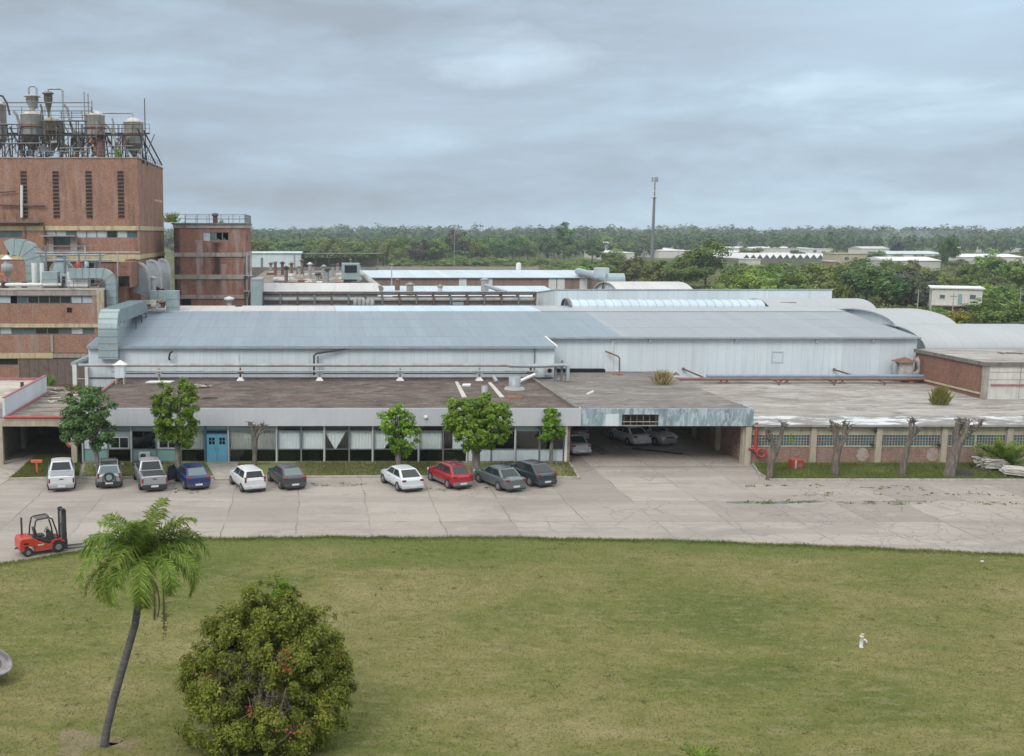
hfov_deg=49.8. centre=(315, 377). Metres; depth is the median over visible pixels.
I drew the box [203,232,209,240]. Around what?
window
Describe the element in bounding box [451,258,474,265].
bush
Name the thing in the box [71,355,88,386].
goalpost pipework
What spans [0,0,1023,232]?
sky
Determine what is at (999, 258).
bush
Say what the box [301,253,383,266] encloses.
open canopy
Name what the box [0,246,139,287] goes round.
terrace pipes
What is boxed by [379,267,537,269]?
perimeter wall
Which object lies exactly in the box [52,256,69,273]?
duct transition
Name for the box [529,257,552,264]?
bush
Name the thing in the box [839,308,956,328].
vaulted shed
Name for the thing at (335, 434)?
window
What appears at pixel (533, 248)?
tree
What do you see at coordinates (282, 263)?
roof vent
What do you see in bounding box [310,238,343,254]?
tree
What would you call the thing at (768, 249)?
greenhouse
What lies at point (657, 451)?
channel
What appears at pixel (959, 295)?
door
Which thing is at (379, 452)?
window
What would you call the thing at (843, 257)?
cream house
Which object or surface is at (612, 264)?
tree
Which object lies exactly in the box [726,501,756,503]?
damp patch
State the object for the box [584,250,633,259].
greenhouse
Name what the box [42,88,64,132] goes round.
cyclone
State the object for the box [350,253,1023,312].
field scrub
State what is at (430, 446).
window
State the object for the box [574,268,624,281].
conveyor duct
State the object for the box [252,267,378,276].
parapet wall
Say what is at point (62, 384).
pole frame
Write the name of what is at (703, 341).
metal shed
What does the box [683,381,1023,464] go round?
workshop wing
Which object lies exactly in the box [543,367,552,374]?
fan box
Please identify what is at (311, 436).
window
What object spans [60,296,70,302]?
window
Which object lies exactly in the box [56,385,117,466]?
shade tree
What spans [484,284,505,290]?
conveyor pipe
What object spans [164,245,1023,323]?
ground
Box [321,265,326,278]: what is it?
roof vent
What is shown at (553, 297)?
white shed
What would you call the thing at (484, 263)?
bush
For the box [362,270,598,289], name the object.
long shed
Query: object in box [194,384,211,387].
scrap pile
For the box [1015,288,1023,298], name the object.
bush
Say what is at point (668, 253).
greenhouse
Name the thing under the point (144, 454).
air conditioner
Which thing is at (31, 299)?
window
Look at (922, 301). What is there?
tree
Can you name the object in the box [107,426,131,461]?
window
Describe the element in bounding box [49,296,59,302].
window
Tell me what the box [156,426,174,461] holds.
window
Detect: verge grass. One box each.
[83,462,211,476]
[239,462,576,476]
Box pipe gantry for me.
[263,291,536,305]
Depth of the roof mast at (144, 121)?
129.98 m
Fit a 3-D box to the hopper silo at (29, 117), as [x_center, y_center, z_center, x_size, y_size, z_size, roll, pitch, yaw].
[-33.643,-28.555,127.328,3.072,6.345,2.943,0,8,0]
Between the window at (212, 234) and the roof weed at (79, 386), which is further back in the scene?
the window at (212, 234)
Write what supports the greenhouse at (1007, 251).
on the ground at (168, 257)
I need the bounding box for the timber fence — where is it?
[50,366,88,386]
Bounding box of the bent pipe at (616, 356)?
[605,351,619,372]
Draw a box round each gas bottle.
[353,297,357,305]
[357,298,361,305]
[362,298,365,305]
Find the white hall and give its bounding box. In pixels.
[252,251,302,266]
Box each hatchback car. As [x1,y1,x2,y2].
[167,463,210,489]
[229,464,266,491]
[267,463,306,489]
[381,464,423,491]
[427,459,472,488]
[507,459,556,486]
[570,426,588,439]
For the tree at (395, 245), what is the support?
on the ground at (168, 257)
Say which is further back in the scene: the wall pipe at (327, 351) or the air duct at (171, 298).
the air duct at (171, 298)
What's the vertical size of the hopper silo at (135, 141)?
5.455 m
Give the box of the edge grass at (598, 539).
[0,534,1023,568]
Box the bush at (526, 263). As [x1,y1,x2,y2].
[509,259,533,266]
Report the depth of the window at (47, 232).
124.09 m
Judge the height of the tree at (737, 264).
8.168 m
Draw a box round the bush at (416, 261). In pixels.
[406,259,425,264]
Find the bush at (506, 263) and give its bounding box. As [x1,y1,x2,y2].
[497,259,519,266]
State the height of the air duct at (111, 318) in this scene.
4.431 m
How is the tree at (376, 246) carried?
on the ground at (168, 257)
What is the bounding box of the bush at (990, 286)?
[982,284,999,292]
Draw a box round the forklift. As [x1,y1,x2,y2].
[15,506,83,556]
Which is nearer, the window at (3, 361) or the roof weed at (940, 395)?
the roof weed at (940, 395)
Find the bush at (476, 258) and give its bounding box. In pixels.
[467,257,489,261]
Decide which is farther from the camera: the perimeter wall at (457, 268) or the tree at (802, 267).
the tree at (802, 267)
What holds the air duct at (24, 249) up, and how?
on the brick factory
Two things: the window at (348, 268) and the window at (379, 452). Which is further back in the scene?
the window at (348, 268)
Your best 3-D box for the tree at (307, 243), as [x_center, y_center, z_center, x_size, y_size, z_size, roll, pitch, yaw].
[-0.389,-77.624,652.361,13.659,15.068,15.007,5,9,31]
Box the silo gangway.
[0,92,161,165]
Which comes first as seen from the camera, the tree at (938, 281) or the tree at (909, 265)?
the tree at (938, 281)
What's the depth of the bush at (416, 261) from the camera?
602.54 m
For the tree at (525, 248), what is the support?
on the ground at (168, 257)
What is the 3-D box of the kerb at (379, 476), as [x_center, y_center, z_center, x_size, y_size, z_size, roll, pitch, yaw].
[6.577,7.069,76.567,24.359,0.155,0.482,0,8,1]
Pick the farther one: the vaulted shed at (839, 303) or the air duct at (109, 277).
the vaulted shed at (839, 303)
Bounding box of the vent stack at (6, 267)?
[1,255,12,287]
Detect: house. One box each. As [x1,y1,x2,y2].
[250,277,263,305]
[823,253,872,267]
[928,285,984,311]
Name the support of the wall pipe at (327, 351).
attached to the lean to
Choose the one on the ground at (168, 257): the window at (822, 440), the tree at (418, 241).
the tree at (418, 241)
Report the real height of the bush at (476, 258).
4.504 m
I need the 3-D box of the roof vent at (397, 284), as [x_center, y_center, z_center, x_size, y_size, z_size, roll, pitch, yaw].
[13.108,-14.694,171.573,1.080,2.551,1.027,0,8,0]
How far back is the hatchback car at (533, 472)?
74.02 m
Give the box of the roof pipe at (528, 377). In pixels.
[521,373,535,381]
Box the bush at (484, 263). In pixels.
[466,259,493,266]
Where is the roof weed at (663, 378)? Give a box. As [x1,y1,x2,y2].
[649,370,676,384]
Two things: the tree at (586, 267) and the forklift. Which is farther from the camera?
the tree at (586, 267)
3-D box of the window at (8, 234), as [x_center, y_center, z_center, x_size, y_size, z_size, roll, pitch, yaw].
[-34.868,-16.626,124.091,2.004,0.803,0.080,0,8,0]
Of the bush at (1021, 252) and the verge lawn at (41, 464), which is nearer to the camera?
the verge lawn at (41, 464)
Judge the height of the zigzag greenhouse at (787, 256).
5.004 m
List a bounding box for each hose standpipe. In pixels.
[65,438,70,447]
[748,422,766,457]
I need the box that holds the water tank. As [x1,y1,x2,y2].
[516,263,520,269]
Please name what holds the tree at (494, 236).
on the ground at (168, 257)
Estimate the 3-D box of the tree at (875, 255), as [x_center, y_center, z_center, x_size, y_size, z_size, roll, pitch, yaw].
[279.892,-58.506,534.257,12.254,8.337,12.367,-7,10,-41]
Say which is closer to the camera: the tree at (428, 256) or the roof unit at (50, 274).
the roof unit at (50, 274)
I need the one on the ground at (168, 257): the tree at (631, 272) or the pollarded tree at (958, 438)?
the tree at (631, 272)
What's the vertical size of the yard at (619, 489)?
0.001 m
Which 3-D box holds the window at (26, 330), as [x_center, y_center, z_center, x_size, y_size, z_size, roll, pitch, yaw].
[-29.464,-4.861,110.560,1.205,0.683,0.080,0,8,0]
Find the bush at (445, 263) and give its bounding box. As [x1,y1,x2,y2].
[437,258,459,266]
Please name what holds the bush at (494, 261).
on the ground at (168, 257)
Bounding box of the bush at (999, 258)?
[988,256,1006,262]
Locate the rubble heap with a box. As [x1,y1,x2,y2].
[147,299,164,310]
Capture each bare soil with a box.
[57,730,124,755]
[109,740,140,750]
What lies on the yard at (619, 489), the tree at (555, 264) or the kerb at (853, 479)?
the kerb at (853, 479)
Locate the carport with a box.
[538,371,753,463]
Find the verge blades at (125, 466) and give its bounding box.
[83,460,213,475]
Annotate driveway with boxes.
[0,458,31,483]
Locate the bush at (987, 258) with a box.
[972,255,1001,263]
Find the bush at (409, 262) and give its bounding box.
[396,258,418,265]
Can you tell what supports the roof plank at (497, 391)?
on the office building
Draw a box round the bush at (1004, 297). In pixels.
[984,285,1022,307]
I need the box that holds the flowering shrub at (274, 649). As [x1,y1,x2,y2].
[172,569,358,755]
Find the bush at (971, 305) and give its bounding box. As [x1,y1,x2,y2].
[957,297,1007,312]
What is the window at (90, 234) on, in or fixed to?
in the brick factory
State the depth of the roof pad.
95.12 m
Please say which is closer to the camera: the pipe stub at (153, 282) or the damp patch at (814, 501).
the damp patch at (814, 501)
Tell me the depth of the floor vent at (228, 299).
130.64 m
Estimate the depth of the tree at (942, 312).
207.86 m
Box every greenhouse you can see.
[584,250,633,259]
[637,248,689,257]
[713,252,822,261]
[722,246,802,252]
[953,247,1021,252]
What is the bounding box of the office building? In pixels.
[82,378,580,463]
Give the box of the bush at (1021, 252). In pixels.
[1011,250,1023,256]
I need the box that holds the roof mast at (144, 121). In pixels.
[144,98,145,159]
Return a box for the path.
[206,463,237,479]
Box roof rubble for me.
[266,270,361,282]
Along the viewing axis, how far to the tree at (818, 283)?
285.52 m
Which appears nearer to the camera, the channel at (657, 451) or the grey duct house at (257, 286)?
the channel at (657, 451)
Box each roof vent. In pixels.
[212,213,218,222]
[272,260,277,274]
[280,261,284,274]
[283,266,288,281]
[289,262,293,273]
[296,265,301,274]
[299,259,303,271]
[307,262,312,277]
[314,272,320,280]
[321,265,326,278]
[324,268,329,281]
[330,264,335,275]
[394,278,399,290]
[405,282,414,290]
[479,386,487,398]
[480,277,489,290]
[504,376,524,390]
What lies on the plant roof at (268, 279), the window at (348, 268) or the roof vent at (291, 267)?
the roof vent at (291, 267)
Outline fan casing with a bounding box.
[49,261,73,270]
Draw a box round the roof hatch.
[504,395,522,398]
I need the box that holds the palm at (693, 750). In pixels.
[680,742,719,755]
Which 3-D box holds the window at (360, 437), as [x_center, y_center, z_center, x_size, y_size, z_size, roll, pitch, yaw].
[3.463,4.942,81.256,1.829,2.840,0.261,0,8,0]
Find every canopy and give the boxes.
[0,387,102,464]
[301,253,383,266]
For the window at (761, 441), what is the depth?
81.00 m
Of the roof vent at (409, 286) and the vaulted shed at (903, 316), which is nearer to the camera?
the vaulted shed at (903, 316)
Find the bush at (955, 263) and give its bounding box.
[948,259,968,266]
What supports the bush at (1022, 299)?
on the ground at (168, 257)
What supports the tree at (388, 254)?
on the ground at (168, 257)
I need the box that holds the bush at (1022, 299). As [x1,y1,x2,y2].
[1012,289,1023,303]
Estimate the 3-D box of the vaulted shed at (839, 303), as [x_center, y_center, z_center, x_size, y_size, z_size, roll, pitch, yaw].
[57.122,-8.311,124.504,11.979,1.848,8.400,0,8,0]
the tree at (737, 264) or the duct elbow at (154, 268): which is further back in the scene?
the tree at (737, 264)
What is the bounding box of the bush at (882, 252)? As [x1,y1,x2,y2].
[873,250,887,256]
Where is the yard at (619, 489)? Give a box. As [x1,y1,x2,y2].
[0,423,1023,561]
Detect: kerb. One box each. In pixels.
[10,476,78,479]
[82,476,213,478]
[266,475,578,478]
[752,463,1023,480]
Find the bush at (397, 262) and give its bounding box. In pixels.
[379,259,405,265]
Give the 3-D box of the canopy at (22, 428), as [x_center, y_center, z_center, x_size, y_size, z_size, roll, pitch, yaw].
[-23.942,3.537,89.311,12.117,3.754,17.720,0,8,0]
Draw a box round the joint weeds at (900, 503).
[174,482,1023,505]
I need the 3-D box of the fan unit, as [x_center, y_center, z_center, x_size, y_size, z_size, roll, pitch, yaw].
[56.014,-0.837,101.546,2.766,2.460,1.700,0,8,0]
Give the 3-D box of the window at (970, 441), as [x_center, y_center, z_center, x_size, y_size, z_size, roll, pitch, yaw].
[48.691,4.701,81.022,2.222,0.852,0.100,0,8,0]
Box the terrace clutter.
[1,281,105,287]
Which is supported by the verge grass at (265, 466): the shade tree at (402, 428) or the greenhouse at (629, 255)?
the shade tree at (402, 428)
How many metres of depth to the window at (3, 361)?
110.99 m
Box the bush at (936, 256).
[929,254,946,264]
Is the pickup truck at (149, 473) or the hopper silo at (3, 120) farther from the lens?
the hopper silo at (3, 120)
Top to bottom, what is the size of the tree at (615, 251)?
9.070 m
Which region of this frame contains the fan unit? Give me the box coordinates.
[890,357,919,381]
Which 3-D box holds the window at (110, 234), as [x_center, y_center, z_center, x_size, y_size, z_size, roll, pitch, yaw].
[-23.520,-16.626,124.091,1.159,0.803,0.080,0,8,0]
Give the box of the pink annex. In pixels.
[822,261,839,266]
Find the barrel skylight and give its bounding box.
[561,298,764,306]
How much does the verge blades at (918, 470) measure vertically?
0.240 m
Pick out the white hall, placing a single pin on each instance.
(262, 258)
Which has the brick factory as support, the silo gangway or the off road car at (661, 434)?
the silo gangway
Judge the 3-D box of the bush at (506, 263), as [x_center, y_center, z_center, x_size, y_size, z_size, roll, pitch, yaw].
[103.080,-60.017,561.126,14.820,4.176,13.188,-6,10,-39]
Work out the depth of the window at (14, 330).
110.56 m
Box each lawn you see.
[0,537,1023,755]
[15,457,80,476]
[765,464,1009,478]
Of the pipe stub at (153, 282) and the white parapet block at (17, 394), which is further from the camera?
the pipe stub at (153, 282)
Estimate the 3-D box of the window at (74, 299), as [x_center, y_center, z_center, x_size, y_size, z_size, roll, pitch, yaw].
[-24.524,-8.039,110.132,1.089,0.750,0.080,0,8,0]
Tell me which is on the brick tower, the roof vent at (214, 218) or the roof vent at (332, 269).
the roof vent at (214, 218)
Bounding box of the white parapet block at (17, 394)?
[0,375,49,416]
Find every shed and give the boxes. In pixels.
[120,306,921,376]
[264,283,378,297]
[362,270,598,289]
[378,286,550,297]
[534,289,833,305]
[593,282,691,288]
[751,298,875,308]
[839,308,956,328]
[883,324,1023,348]
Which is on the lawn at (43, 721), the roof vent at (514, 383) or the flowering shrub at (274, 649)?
the flowering shrub at (274, 649)
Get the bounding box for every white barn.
[863,257,941,270]
[865,251,939,256]
[933,254,1023,263]
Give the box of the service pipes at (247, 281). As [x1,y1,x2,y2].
[243,253,254,305]
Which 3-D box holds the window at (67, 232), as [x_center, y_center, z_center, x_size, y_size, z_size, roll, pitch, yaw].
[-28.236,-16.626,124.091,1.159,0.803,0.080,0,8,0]
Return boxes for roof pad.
[145,381,173,382]
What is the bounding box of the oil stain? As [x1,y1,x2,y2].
[591,444,607,454]
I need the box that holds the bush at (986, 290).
[975,285,996,299]
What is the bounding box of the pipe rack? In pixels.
[78,360,569,380]
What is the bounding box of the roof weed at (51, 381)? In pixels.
[47,374,56,385]
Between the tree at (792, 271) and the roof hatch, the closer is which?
the roof hatch
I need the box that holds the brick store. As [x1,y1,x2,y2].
[914,349,1023,398]
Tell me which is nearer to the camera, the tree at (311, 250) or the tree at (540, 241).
the tree at (311, 250)
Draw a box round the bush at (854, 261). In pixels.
[842,258,864,266]
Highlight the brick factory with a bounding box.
[0,157,164,386]
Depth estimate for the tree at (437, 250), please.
604.64 m
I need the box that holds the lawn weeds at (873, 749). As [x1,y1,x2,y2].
[0,538,1023,755]
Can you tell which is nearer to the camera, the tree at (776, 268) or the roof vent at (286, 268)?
the roof vent at (286, 268)
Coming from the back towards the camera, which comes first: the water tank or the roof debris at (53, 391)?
the water tank
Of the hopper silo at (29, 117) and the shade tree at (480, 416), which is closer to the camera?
the shade tree at (480, 416)
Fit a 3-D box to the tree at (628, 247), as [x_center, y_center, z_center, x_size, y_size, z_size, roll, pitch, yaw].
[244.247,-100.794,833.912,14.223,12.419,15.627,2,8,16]
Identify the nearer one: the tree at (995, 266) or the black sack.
the black sack
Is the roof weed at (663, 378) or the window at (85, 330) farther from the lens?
the window at (85, 330)
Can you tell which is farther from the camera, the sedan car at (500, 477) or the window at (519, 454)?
the window at (519, 454)
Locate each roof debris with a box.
[44,388,79,402]
[997,352,1023,353]
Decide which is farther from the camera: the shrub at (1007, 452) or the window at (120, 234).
the window at (120, 234)
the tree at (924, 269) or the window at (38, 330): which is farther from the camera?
the tree at (924, 269)
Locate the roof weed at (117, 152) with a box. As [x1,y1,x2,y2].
[114,147,120,156]
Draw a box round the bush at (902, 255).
[891,253,903,256]
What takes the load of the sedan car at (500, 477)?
on the yard at (619, 489)
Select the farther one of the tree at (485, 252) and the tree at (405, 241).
the tree at (405, 241)
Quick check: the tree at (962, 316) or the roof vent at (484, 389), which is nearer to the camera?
the roof vent at (484, 389)
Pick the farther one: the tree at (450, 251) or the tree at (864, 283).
the tree at (450, 251)
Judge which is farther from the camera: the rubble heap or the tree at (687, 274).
the tree at (687, 274)
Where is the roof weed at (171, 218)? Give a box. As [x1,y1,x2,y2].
[158,211,180,221]
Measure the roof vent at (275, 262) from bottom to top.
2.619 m
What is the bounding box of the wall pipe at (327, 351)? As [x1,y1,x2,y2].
[313,348,344,374]
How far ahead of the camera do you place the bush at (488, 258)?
603.34 m
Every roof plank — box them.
[455,382,466,397]
[488,382,503,397]
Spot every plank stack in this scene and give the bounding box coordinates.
[971,456,1009,471]
[999,465,1023,476]
[1010,458,1023,465]
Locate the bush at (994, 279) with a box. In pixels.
[979,274,1000,284]
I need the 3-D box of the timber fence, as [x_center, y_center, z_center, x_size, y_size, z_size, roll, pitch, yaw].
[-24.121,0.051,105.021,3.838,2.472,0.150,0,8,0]
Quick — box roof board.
[203,396,217,397]
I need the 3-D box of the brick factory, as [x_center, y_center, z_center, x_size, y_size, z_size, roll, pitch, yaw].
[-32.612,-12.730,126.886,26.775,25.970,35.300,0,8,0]
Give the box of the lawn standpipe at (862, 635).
[859,633,866,647]
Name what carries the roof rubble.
on the plant roof at (268, 279)
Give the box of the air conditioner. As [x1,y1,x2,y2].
[139,452,149,457]
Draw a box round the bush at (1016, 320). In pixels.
[977,303,1023,323]
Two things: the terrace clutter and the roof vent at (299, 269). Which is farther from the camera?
the roof vent at (299, 269)
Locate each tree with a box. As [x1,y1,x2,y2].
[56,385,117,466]
[72,497,210,747]
[149,376,199,466]
[245,421,268,465]
[251,237,269,250]
[256,241,285,250]
[261,241,277,250]
[278,238,294,250]
[279,239,308,257]
[302,241,326,257]
[304,238,318,251]
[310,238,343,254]
[316,239,349,257]
[336,238,357,256]
[343,230,356,237]
[345,242,366,257]
[352,239,380,257]
[370,239,396,262]
[376,242,405,262]
[376,402,421,464]
[385,235,411,259]
[396,237,415,254]
[403,244,421,258]
[405,239,429,260]
[413,234,421,242]
[413,242,432,259]
[426,234,452,259]
[441,391,514,479]
[442,240,453,258]
[444,250,470,258]
[445,229,471,254]
[452,239,483,257]
[469,239,490,257]
[472,237,493,257]
[491,234,505,250]
[491,241,510,259]
[501,234,522,259]
[512,237,528,258]
[520,236,539,257]
[523,234,537,259]
[532,238,543,256]
[537,407,566,463]
[540,234,553,253]
[546,239,562,257]
[546,266,567,269]
[549,260,572,265]
[554,222,574,259]
[559,262,577,268]
[560,242,576,259]
[569,256,596,269]
[581,237,604,260]
[592,251,622,272]
[593,233,606,249]
[602,235,613,241]
[606,247,625,259]
[615,256,646,281]
[623,241,636,251]
[638,259,681,281]
[663,261,703,282]
[672,236,734,285]
[707,273,751,288]
[719,262,747,281]
[726,263,757,280]
[731,264,763,285]
[732,269,783,288]
[733,263,747,282]
[737,245,764,252]
[757,263,782,288]
[763,420,795,479]
[765,262,792,273]
[765,274,791,286]
[767,271,814,288]
[770,263,801,278]
[782,272,818,288]
[785,265,804,270]
[790,249,805,253]
[793,264,824,278]
[796,262,833,276]
[801,273,838,288]
[806,268,832,288]
[821,268,856,297]
[825,419,854,475]
[827,263,851,281]
[835,257,899,300]
[865,261,894,271]
[866,253,886,256]
[870,275,912,304]
[879,258,900,269]
[879,267,952,306]
[890,241,905,250]
[892,262,915,275]
[894,260,919,270]
[898,416,922,475]
[903,266,941,281]
[910,272,950,296]
[920,272,957,285]
[929,306,953,315]
[938,234,961,270]
[943,309,975,323]
[943,416,986,477]
[951,263,991,286]
[965,248,1015,278]
[967,312,988,323]
[972,299,1023,323]
[1000,258,1023,288]
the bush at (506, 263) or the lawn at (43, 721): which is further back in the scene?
the bush at (506, 263)
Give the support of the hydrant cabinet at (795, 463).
on the verge lawn at (899, 476)
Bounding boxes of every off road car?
[94,458,123,487]
[635,422,677,445]
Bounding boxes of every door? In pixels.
[207,434,216,461]
[217,434,226,461]
[958,294,961,303]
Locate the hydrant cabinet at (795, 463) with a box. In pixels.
[788,458,803,468]
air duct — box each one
[4,239,44,281]
[69,268,118,306]
[98,300,146,358]
[150,290,179,310]
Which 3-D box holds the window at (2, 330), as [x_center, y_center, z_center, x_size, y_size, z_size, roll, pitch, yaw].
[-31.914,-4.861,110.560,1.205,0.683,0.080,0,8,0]
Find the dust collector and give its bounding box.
[342,263,359,282]
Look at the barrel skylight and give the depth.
121.10 m
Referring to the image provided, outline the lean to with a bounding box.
[86,336,557,386]
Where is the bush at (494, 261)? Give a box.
[490,257,508,264]
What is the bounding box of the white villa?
[799,248,832,253]
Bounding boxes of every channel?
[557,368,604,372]
[632,448,682,453]
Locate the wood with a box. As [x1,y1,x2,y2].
[164,222,1023,257]
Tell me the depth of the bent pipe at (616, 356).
101.28 m
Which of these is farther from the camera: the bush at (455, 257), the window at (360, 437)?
the bush at (455, 257)
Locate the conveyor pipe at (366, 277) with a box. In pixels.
[360,270,383,290]
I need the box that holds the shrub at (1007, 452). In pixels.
[969,436,1023,467]
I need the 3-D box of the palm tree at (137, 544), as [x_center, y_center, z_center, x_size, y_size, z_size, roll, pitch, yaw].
[-5.755,8.432,35.802,4.477,8.486,4.002,4,8,25]
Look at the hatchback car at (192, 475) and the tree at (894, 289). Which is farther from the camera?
the tree at (894, 289)
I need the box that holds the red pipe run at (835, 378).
[557,372,925,385]
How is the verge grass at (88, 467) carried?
on the yard at (619, 489)
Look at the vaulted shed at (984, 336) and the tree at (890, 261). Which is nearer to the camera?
the vaulted shed at (984, 336)
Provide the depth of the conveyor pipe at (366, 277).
156.62 m
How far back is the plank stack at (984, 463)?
78.00 m
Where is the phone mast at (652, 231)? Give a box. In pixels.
[650,177,658,268]
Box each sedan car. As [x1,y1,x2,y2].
[473,464,525,490]
[570,432,591,454]
[607,424,651,445]
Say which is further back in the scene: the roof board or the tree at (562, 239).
the tree at (562, 239)
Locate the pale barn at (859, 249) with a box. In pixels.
[848,246,889,252]
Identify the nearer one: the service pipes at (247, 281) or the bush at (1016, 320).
the service pipes at (247, 281)
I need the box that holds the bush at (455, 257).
[441,256,464,261]
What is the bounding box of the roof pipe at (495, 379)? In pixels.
[492,375,498,382]
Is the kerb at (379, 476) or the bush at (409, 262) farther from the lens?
the bush at (409, 262)
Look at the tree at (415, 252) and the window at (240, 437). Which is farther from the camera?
the tree at (415, 252)
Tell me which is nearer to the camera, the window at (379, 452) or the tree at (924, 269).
the window at (379, 452)
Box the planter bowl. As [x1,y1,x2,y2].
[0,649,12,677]
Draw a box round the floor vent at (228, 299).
[224,296,233,305]
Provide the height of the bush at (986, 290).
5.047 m
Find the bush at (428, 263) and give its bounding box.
[420,260,441,266]
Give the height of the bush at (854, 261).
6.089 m
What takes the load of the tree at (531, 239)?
on the ground at (168, 257)
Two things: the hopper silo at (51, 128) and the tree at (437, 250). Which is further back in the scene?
the tree at (437, 250)
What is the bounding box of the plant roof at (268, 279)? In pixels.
[257,267,365,282]
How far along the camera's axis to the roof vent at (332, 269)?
186.60 m
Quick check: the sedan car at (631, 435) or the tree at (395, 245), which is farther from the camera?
the tree at (395, 245)
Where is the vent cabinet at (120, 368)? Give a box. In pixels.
[113,360,126,383]
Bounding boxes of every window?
[0,231,4,237]
[0,296,10,302]
[0,328,11,333]
[0,358,17,364]
[5,231,21,237]
[12,328,23,333]
[17,296,27,302]
[24,328,35,333]
[28,296,38,302]
[35,328,47,333]
[39,296,49,302]
[46,231,55,237]
[47,328,58,333]
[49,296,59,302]
[54,236,69,244]
[56,231,65,234]
[59,328,70,333]
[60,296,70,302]
[66,231,75,234]
[71,296,81,302]
[71,328,82,333]
[76,231,86,237]
[82,296,91,302]
[82,428,107,461]
[83,328,94,333]
[87,231,96,237]
[97,231,106,237]
[107,231,116,237]
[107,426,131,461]
[117,231,126,237]
[127,231,136,237]
[130,426,155,461]
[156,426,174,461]
[180,426,204,461]
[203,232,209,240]
[210,232,215,240]
[222,232,228,240]
[227,426,252,461]
[253,426,275,461]
[276,426,300,461]
[301,426,322,461]
[323,426,348,461]
[345,265,356,272]
[349,426,371,461]
[372,426,395,461]
[396,426,417,461]
[418,426,442,461]
[443,426,465,461]
[466,428,490,461]
[491,426,514,461]
[514,426,539,461]
[539,426,563,461]
[751,435,778,445]
[781,435,809,445]
[817,435,841,445]
[846,435,874,445]
[882,435,907,445]
[911,435,940,445]
[939,294,945,298]
[947,435,974,445]
[969,294,976,299]
[976,435,1005,445]
[1013,435,1023,445]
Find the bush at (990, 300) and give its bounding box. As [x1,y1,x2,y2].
[982,291,1008,305]
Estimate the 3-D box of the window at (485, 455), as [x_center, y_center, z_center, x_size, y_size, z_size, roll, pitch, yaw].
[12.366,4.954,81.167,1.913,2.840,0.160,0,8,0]
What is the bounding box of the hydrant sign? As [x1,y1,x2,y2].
[31,460,42,472]
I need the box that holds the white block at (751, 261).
[738,258,760,266]
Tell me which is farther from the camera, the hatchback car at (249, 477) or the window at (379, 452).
the window at (379, 452)
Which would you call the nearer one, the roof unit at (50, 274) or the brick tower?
the roof unit at (50, 274)
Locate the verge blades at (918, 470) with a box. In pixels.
[753,460,1023,478]
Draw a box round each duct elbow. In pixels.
[133,262,150,297]
[146,259,162,288]
[158,258,171,289]
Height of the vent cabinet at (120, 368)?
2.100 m
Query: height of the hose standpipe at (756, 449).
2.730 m
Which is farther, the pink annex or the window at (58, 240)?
the pink annex
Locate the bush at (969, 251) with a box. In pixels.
[961,250,976,253]
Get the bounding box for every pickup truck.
[46,457,76,489]
[132,456,167,489]
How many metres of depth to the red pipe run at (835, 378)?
100.32 m
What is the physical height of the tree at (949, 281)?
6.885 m
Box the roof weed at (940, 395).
[927,384,954,404]
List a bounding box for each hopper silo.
[0,101,11,156]
[17,111,44,156]
[41,117,66,156]
[70,131,81,156]
[83,111,108,156]
[121,118,147,164]
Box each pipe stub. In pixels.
[148,276,155,308]
[682,368,703,376]
[833,368,849,373]
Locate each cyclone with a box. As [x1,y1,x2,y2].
[24,85,39,109]
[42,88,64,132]
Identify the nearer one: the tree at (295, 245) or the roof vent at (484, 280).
the roof vent at (484, 280)
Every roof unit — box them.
[42,271,59,287]
[60,274,66,287]
[67,272,90,287]
[83,261,98,285]
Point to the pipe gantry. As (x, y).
(467, 300)
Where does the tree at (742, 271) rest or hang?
on the ground at (168, 257)
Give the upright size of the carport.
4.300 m
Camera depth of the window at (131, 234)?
124.09 m
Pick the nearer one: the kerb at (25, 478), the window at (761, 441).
the kerb at (25, 478)
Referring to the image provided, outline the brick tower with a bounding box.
[171,214,251,305]
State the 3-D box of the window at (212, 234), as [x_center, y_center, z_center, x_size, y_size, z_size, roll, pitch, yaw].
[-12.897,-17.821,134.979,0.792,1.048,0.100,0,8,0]
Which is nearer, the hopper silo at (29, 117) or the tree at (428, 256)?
the hopper silo at (29, 117)
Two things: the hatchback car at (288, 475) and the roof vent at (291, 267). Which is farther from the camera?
the roof vent at (291, 267)
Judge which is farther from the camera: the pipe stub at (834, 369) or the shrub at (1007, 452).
the pipe stub at (834, 369)
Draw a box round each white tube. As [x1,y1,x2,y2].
[31,263,38,286]
[39,263,43,286]
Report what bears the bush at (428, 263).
on the ground at (168, 257)
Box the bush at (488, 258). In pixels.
[477,256,497,261]
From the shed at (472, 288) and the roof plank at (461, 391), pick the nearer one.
the roof plank at (461, 391)
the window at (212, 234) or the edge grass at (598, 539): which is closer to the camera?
the edge grass at (598, 539)
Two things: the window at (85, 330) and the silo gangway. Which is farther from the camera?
the silo gangway
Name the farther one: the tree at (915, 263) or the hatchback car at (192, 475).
the tree at (915, 263)
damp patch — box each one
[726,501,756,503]
[760,502,795,503]
[794,500,825,503]
[888,500,924,501]
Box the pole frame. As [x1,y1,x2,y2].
[49,365,78,386]
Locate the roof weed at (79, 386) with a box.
[61,383,93,391]
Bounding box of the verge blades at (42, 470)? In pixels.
[9,454,81,477]
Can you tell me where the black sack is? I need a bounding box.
[956,469,973,476]
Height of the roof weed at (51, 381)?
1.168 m

